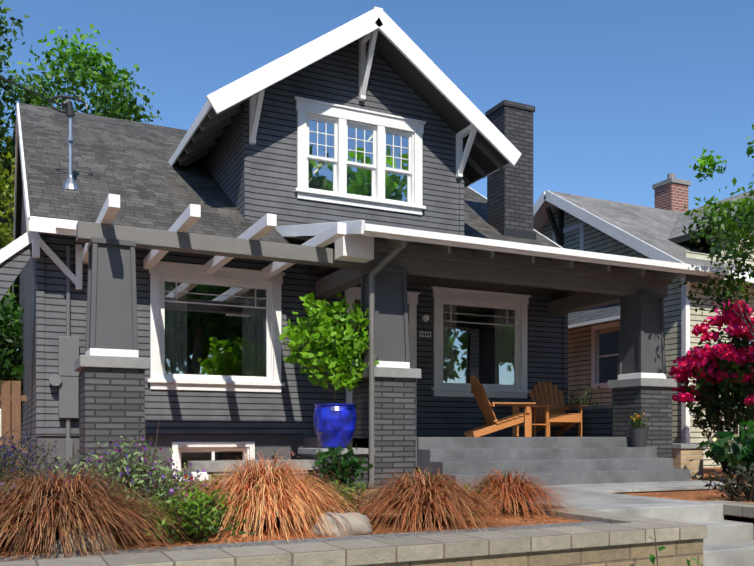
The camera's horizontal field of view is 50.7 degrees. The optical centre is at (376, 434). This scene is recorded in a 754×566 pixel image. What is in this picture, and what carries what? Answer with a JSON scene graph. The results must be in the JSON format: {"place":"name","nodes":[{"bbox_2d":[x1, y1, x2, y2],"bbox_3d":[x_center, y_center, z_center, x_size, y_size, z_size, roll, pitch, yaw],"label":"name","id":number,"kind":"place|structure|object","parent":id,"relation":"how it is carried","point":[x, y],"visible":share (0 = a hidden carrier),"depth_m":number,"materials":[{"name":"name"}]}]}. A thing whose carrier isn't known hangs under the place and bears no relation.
{"place":"outdoors","nodes":[
{"label":"outdoors","id":0,"kind":"place"},
{"bbox_2d":[0,292,23,416],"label":"hedge tree","id":1,"kind":"object","parent":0,"point":[9,339],"depth_m":15.50,"materials":[{"name":"green plant"}]},
{"bbox_2d":[271,314,430,456],"bbox_3d":[-0.168,-0.796,11.769,2.650,2.245,0.798,0,0,-26],"label":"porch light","id":2,"kind":"object","parent":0,"point":[424,318],"visible":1,"depth_m":12.60,"materials":[{"name":"grey metal"}]},
{"bbox_2d":[74,355,676,488],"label":"porch piers","id":3,"kind":"structure","parent":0,"point":[111,398],"depth_m":9.68,"materials":[{"name":"grey brick"}]},
{"bbox_2d":[85,237,665,379],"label":"porch posts","id":4,"kind":"object","parent":3,"relation":"on","point":[111,324],"visible":0.9,"depth_m":9.78,"materials":[{"name":"grey wood"}]},
{"bbox_2d":[76,221,672,314],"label":"porch beams","id":5,"kind":"structure","parent":4,"relation":"on","point":[611,286],"depth_m":10.32,"materials":[{"name":"grey wood"}]},
{"bbox_2d":[32,194,345,289],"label":"pergola rafters","id":6,"kind":"object","parent":5,"relation":"on","point":[188,219],"visible":0.85,"depth_m":9.46,"materials":[{"name":"white wood"}]},
{"bbox_2d":[0,441,753,556],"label":"yard terrace","id":7,"kind":"structure","parent":0,"point":[705,495],"depth_m":5.74,"materials":[{"name":"brown soil"}]},
{"bbox_2d":[0,475,17,539],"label":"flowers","id":8,"kind":"object","parent":7,"relation":"on","point":[4,503],"visible":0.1,"depth_m":4.94,"materials":[{"name":"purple plant"}]},
{"bbox_2d":[0,381,26,474],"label":"side fence","id":9,"kind":"object","parent":7,"relation":"on","point":[16,397],"visible":0.65,"depth_m":12.81,"materials":[{"name":"brown wood"}]},
{"bbox_2d":[0,85,76,444],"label":"tree trunk","id":10,"kind":"object","parent":7,"relation":"on","point":[10,169],"visible":0.02,"depth_m":24.20,"materials":[{"name":"brown plant"}]},
{"bbox_2d":[0,0,161,235],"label":"tree foliage","id":11,"kind":"object","parent":10,"relation":"attached to","point":[119,107],"visible":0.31,"depth_m":23.94,"materials":[{"name":"green plant"}]},
{"bbox_2d":[0,426,94,497],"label":"lavender bush","id":12,"kind":"object","parent":7,"relation":"on","point":[9,455],"visible":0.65,"depth_m":6.69,"materials":[{"name":"purple plant"}]},
{"bbox_2d":[49,529,118,552],"bbox_3d":[-1.661,0.604,4.522,0.375,0.128,0.247,0,0,-26],"label":"garden rock","id":13,"kind":"object","parent":7,"relation":"on","point":[59,547],"visible":0.4,"depth_m":4.43,"materials":[{"name":"grey stone"}]},
{"bbox_2d":[0,458,210,561],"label":"sedge grass","id":14,"kind":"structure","parent":7,"relation":"on","point":[46,516],"depth_m":4.41,"materials":[{"name":"brown plant"}]},
{"bbox_2d":[52,433,209,531],"bbox_3d":[-1.701,0.325,5.457,1.010,0.672,1.077,0,0,-26],"label":"sage shrub","id":15,"kind":"object","parent":7,"relation":"on","point":[139,468],"visible":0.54,"depth_m":5.34,"materials":[{"name":"green plant"}]},
{"bbox_2d":[104,461,181,519],"bbox_3d":[-1.766,0.429,6.022,0.650,0.468,0.646,0,0,1],"label":"flowering plant","id":16,"kind":"object","parent":7,"relation":"on","point":[164,481],"visible":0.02,"depth_m":6.04,"materials":[{"name":"green plant"}]},
{"bbox_2d":[133,410,161,476],"bbox_3d":[-2.399,0.198,8.320,0.327,0.918,0.220,0,0,-5],"label":"flowering plant","id":17,"kind":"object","parent":7,"relation":"on","point":[145,441],"depth_m":8.33,"materials":[{"name":"green plant"}]},
{"bbox_2d":[132,482,255,543],"bbox_3d":[-1.140,0.496,4.963,0.753,0.405,0.814,0,0,-12],"label":"green shrub","id":18,"kind":"object","parent":7,"relation":"on","point":[196,508],"visible":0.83,"depth_m":4.82,"materials":[{"name":"green plant"}]},
{"bbox_2d":[174,474,224,514],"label":"flowers","id":19,"kind":"object","parent":7,"relation":"on","point":[213,478],"visible":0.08,"depth_m":5.95,"materials":[{"name":"green plant"}]},
{"bbox_2d":[188,459,317,484],"bbox_3d":[-1.380,0.486,9.187,1.586,0.380,0.416,0,0,-26],"label":"stone bench","id":20,"kind":"object","parent":7,"relation":"on","point":[210,466],"visible":0.42,"depth_m":8.87,"materials":[{"name":"grey stone"}]},
{"bbox_2d":[150,448,388,542],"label":"sedge grass","id":21,"kind":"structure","parent":7,"relation":"on","point":[274,499],"depth_m":5.28,"materials":[{"name":"brown plant"}]},
{"bbox_2d":[184,489,391,505],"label":"gravel patio","id":22,"kind":"structure","parent":7,"relation":"on","point":[365,492],"depth_m":8.75,"materials":[{"name":"gravel"}]},
{"bbox_2d":[154,474,196,496],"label":"flower plant","id":23,"kind":"object","parent":22,"relation":"on","point":[186,476],"visible":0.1,"depth_m":8.09,"materials":[{"name":"purple plant"}]},
{"bbox_2d":[313,418,331,489],"bbox_3d":[-0.663,0.232,9.113,0.192,0.851,0.352,0,0,-37],"label":"tall sprig","id":24,"kind":"object","parent":22,"relation":"on","point":[319,467],"visible":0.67,"depth_m":9.12,"materials":[{"name":"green plant"}]},
{"bbox_2d":[309,441,373,489],"bbox_3d":[-0.387,0.361,9.045,0.644,0.599,0.523,0,0,27],"label":"shrub","id":25,"kind":"object","parent":22,"relation":"on","point":[344,472],"visible":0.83,"depth_m":9.01,"materials":[{"name":"green plant"}]},
{"bbox_2d":[18,39,562,484],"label":"house walls","id":26,"kind":"structure","parent":7,"relation":"on","point":[333,77],"depth_m":11.84,"materials":[{"name":"grey wood"}]},
{"bbox_2d":[0,231,39,300],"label":"roof eave","id":27,"kind":"object","parent":26,"relation":"attached to","point":[15,255],"visible":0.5,"depth_m":10.10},
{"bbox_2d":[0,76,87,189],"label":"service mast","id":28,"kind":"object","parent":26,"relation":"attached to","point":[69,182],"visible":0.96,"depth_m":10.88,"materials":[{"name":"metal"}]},
{"bbox_2d":[49,246,78,463],"bbox_3d":[-4.038,-1.029,10.266,0.360,2.830,0.168,0,0,-26],"label":"meter box","id":29,"kind":"object","parent":26,"relation":"attached to","point":[66,379],"visible":0.92,"depth_m":10.27,"materials":[{"name":"grey metal"}]},
{"bbox_2d":[35,96,567,481],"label":"house trim","id":30,"kind":"structure","parent":26,"relation":"attached to","point":[159,379],"depth_m":11.97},
{"bbox_2d":[165,119,514,470],"bbox_3d":[-0.335,-2.127,12.292,5.830,5.275,0.196,0,0,-26],"label":"window glass","id":31,"kind":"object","parent":30,"relation":"in","point":[203,339],"depth_m":12.03,"materials":[{"name":"clear glass"}]},
{"bbox_2d":[13,30,689,318],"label":"house roof","id":32,"kind":"structure","parent":26,"relation":"on","point":[137,172],"depth_m":12.44,"materials":[{"name":"grey"}]},
{"bbox_2d":[355,301,359,365],"bbox_3d":[0.053,-1.019,12.361,0.940,2.070,0.115,0,0,-26],"label":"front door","id":33,"kind":"structure","parent":26,"relation":"attached to","point":[356,328],"depth_m":12.21,"materials":[{"name":"brown wood"}]},
{"bbox_2d":[12,7,729,317],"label":"roof trim","id":34,"kind":"structure","parent":26,"relation":"attached to","point":[351,245],"depth_m":11.19,"materials":[{"name":"white wood"}]},
{"bbox_2d":[368,241,409,488],"bbox_3d":[0.110,-0.832,9.338,0.562,2.942,0.201,0,0,32],"label":"downspout","id":35,"kind":"object","parent":26,"relation":"attached to","point":[394,252],"visible":0.9,"depth_m":9.49,"materials":[{"name":"grey metal"}]},
{"bbox_2d":[485,100,535,239],"bbox_3d":[2.484,-4.384,14.858,0.720,3.380,0.660,0,0,-26],"label":"chimney","id":36,"kind":"object","parent":26,"relation":"on","point":[509,200],"visible":0.46,"depth_m":14.61,"materials":[{"name":"brick"}]},
{"bbox_2d":[0,521,611,561],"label":"gravel strip","id":37,"kind":"object","parent":7,"relation":"on","point":[247,544],"depth_m":4.79,"materials":[{"name":"gravel"}]},
{"bbox_2d":[289,468,327,515],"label":"ornamental grass","id":38,"kind":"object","parent":7,"relation":"on","point":[307,488],"visible":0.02,"depth_m":6.46,"materials":[{"name":"green plant"}]},
{"bbox_2d":[309,487,360,520],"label":"ornamental grass","id":39,"kind":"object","parent":7,"relation":"on","point":[342,502],"visible":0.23,"depth_m":5.74,"materials":[{"name":"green plant"}]},
{"bbox_2d":[310,512,373,535],"bbox_3d":[-0.213,0.591,5.283,0.453,0.160,0.310,0,0,-26],"label":"garden rock","id":40,"kind":"object","parent":7,"relation":"on","point":[356,527],"visible":0.79,"depth_m":5.18,"materials":[{"name":"beige stone"}]},
{"bbox_2d":[320,477,379,514],"bbox_3d":[-0.236,0.506,6.344,0.573,0.323,0.543,0,0,-43],"label":"shrub","id":41,"kind":"object","parent":7,"relation":"on","point":[358,486],"visible":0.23,"depth_m":6.29,"materials":[{"name":"green plant"}]},
{"bbox_2d":[332,464,539,534],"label":"sedge grass","id":42,"kind":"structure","parent":7,"relation":"on","point":[422,499],"depth_m":5.60,"materials":[{"name":"brown plant"}]},
{"bbox_2d":[453,479,495,516],"bbox_3d":[0.751,0.511,6.385,0.412,0.344,0.385,0,0,7],"label":"green tuft","id":43,"kind":"object","parent":7,"relation":"on","point":[477,500],"visible":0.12,"depth_m":6.34,"materials":[{"name":"green plant"}]},
{"bbox_2d":[298,405,705,488],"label":"porch side wall","id":44,"kind":"structure","parent":7,"relation":"on","point":[596,420],"depth_m":11.72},
{"bbox_2d":[313,403,356,447],"bbox_3d":[-0.513,-0.102,9.676,0.530,0.534,0.530,0,0,-26],"label":"blue pot","id":45,"kind":"object","parent":44,"relation":"on","point":[337,422],"visible":0.88,"depth_m":9.48,"materials":[{"name":"ceramic"}]},
{"bbox_2d":[275,292,380,402],"bbox_3d":[-0.585,-1.029,9.623,1.270,1.431,1.379,0,0,-26],"label":"potted tree","id":46,"kind":"object","parent":45,"relation":"on","point":[348,339],"depth_m":9.47,"materials":[{"name":"green plant"}]},
{"bbox_2d":[446,466,582,520],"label":"sedge grass","id":47,"kind":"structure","parent":7,"relation":"on","point":[518,492],"depth_m":6.40,"materials":[{"name":"brown plant"}]},
{"bbox_2d":[568,381,600,405],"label":"hedge","id":48,"kind":"object","parent":7,"relation":"on","point":[577,401],"visible":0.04,"depth_m":14.67,"materials":[{"name":"green plant"}]},
{"bbox_2d":[454,480,735,508],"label":"front walk","id":49,"kind":"structure","parent":7,"relation":"on","point":[605,494],"depth_m":8.72,"materials":[{"name":"concrete"}]},
{"bbox_2d":[533,190,753,443],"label":"trim","id":50,"kind":"structure","parent":7,"relation":"on","point":[622,236],"depth_m":17.07,"materials":[{"name":"white wood"}]},
{"bbox_2d":[666,297,753,473],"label":"rhododendron","id":51,"kind":"object","parent":7,"relation":"on","point":[720,372],"visible":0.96,"depth_m":13.10,"materials":[{"name":"pink plant"}]},
{"bbox_2d":[677,124,753,336],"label":"young tree","id":52,"kind":"object","parent":7,"relation":"on","point":[731,227],"depth_m":11.30,"materials":[{"name":"green plant"}]},
{"bbox_2d":[695,420,753,480],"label":"calla leaves","id":53,"kind":"object","parent":7,"relation":"on","point":[738,451],"visible":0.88,"depth_m":11.23,"materials":[{"name":"green plant"}]},
{"bbox_2d":[697,461,753,501],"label":"bed plants","id":54,"kind":"object","parent":7,"relation":"on","point":[746,489],"visible":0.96,"depth_m":7.84,"materials":[{"name":"green plant"}]},
{"bbox_3d":[-10.167,-2.688,19.976,3.309,7.050,2.840,0,0,-26],"label":"tree trunk","id":55,"kind":"object","parent":7,"relation":"on","visible":0},
{"bbox_2d":[0,136,14,313],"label":"tree","id":56,"kind":"object","parent":55,"relation":"attached to","point":[4,232],"visible":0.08,"depth_m":19.26,"materials":[{"name":"green plant"}]},
{"bbox_2d":[0,0,753,435],"label":"sky","id":57,"kind":"structure","parent":0,"point":[624,94],"materials":[{"name":"blue"}]},
{"bbox_2d":[303,437,689,487],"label":"porch steps","id":58,"kind":"structure","parent":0,"point":[572,460],"depth_m":10.15,"materials":[{"name":"grey concrete"}]},
{"bbox_2d":[464,375,535,436],"bbox_3d":[1.817,-0.417,11.918,0.929,0.944,0.704,0,0,-10],"label":"adirondack chair","id":59,"kind":"object","parent":58,"relation":"on","point":[515,419],"visible":0.98,"depth_m":11.72,"materials":[{"name":"brown wood"}]},
{"bbox_2d":[519,405,550,436],"bbox_3d":[2.405,-0.206,12.336,0.400,0.485,0.400,0,0,-26],"label":"side table","id":60,"kind":"object","parent":58,"relation":"on","point":[534,424],"visible":0.6,"depth_m":12.25,"materials":[{"name":"brown wood"}]},
{"bbox_2d":[529,381,587,436],"bbox_3d":[2.862,-0.417,12.823,0.704,0.944,0.929,0,0,-12],"label":"adirondack chair","id":61,"kind":"object","parent":58,"relation":"on","point":[561,417],"visible":0.9,"depth_m":12.98,"materials":[{"name":"brown wood"}]},
{"bbox_2d":[628,427,648,446],"bbox_3d":[3.692,0.038,11.223,0.290,0.279,0.290,0,0,-26],"label":"flower pot","id":62,"kind":"object","parent":58,"relation":"on","point":[638,436],"visible":1,"depth_m":11.12,"materials":[{"name":"grey ceramic"}]},
{"bbox_2d":[622,410,651,426],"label":"pot plant","id":63,"kind":"object","parent":62,"relation":"in","point":[636,420],"visible":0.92,"depth_m":11.19,"materials":[{"name":"plant"}]},
{"bbox_2d":[540,208,753,467],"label":"neighbour walls","id":64,"kind":"structure","parent":0,"point":[579,337],"depth_m":16.37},
{"bbox_2d":[533,190,753,327],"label":"neighbour roof","id":65,"kind":"structure","parent":64,"relation":"on","point":[660,229],"depth_m":17.65,"materials":[{"name":"grey"}]},
{"bbox_2d":[652,173,690,211],"bbox_3d":[7.793,-5.644,21.068,0.720,2.500,0.720,0,0,-26],"label":"neighbour chimney","id":66,"kind":"object","parent":65,"relation":"on","point":[671,192],"visible":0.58,"depth_m":20.83,"materials":[{"name":"red brick"}]},
{"bbox_2d":[598,327,753,382],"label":"window","id":67,"kind":"structure","parent":64,"relation":"in","point":[608,341],"depth_m":17.60,"materials":[{"name":"black glass"}]},
{"bbox_2d":[649,528,702,565],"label":"street sprigs","id":68,"kind":"object","parent":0,"point":[652,558],"visible":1,"depth_m":4.92,"materials":[{"name":"green plant"}]},
{"label":"ground","id":69,"kind":"structure","parent":0,"visible":0},
{"bbox_2d":[0,500,753,565],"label":"retaining wall","id":70,"kind":"structure","parent":69,"relation":"on","point":[623,540],"depth_m":4.70,"materials":[{"name":"beige stone"}]},
{"bbox_2d":[573,501,753,565],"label":"street stairs","id":71,"kind":"structure","parent":69,"relation":"on","point":[728,543],"depth_m":6.61,"materials":[{"name":"concrete"}]},
{"bbox_3d":[-9.710,-0.938,17.846,2.290,3.531,1.846,0,0,-26],"label":"tree trunk","id":72,"kind":"object","parent":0,"visible":0},
{"bbox_2d":[0,285,19,416],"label":"tree foliage","id":73,"kind":"object","parent":72,"relation":"attached to","point":[12,296],"visible":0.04,"depth_m":17.82,"materials":[{"name":"green plant"}]}
]}

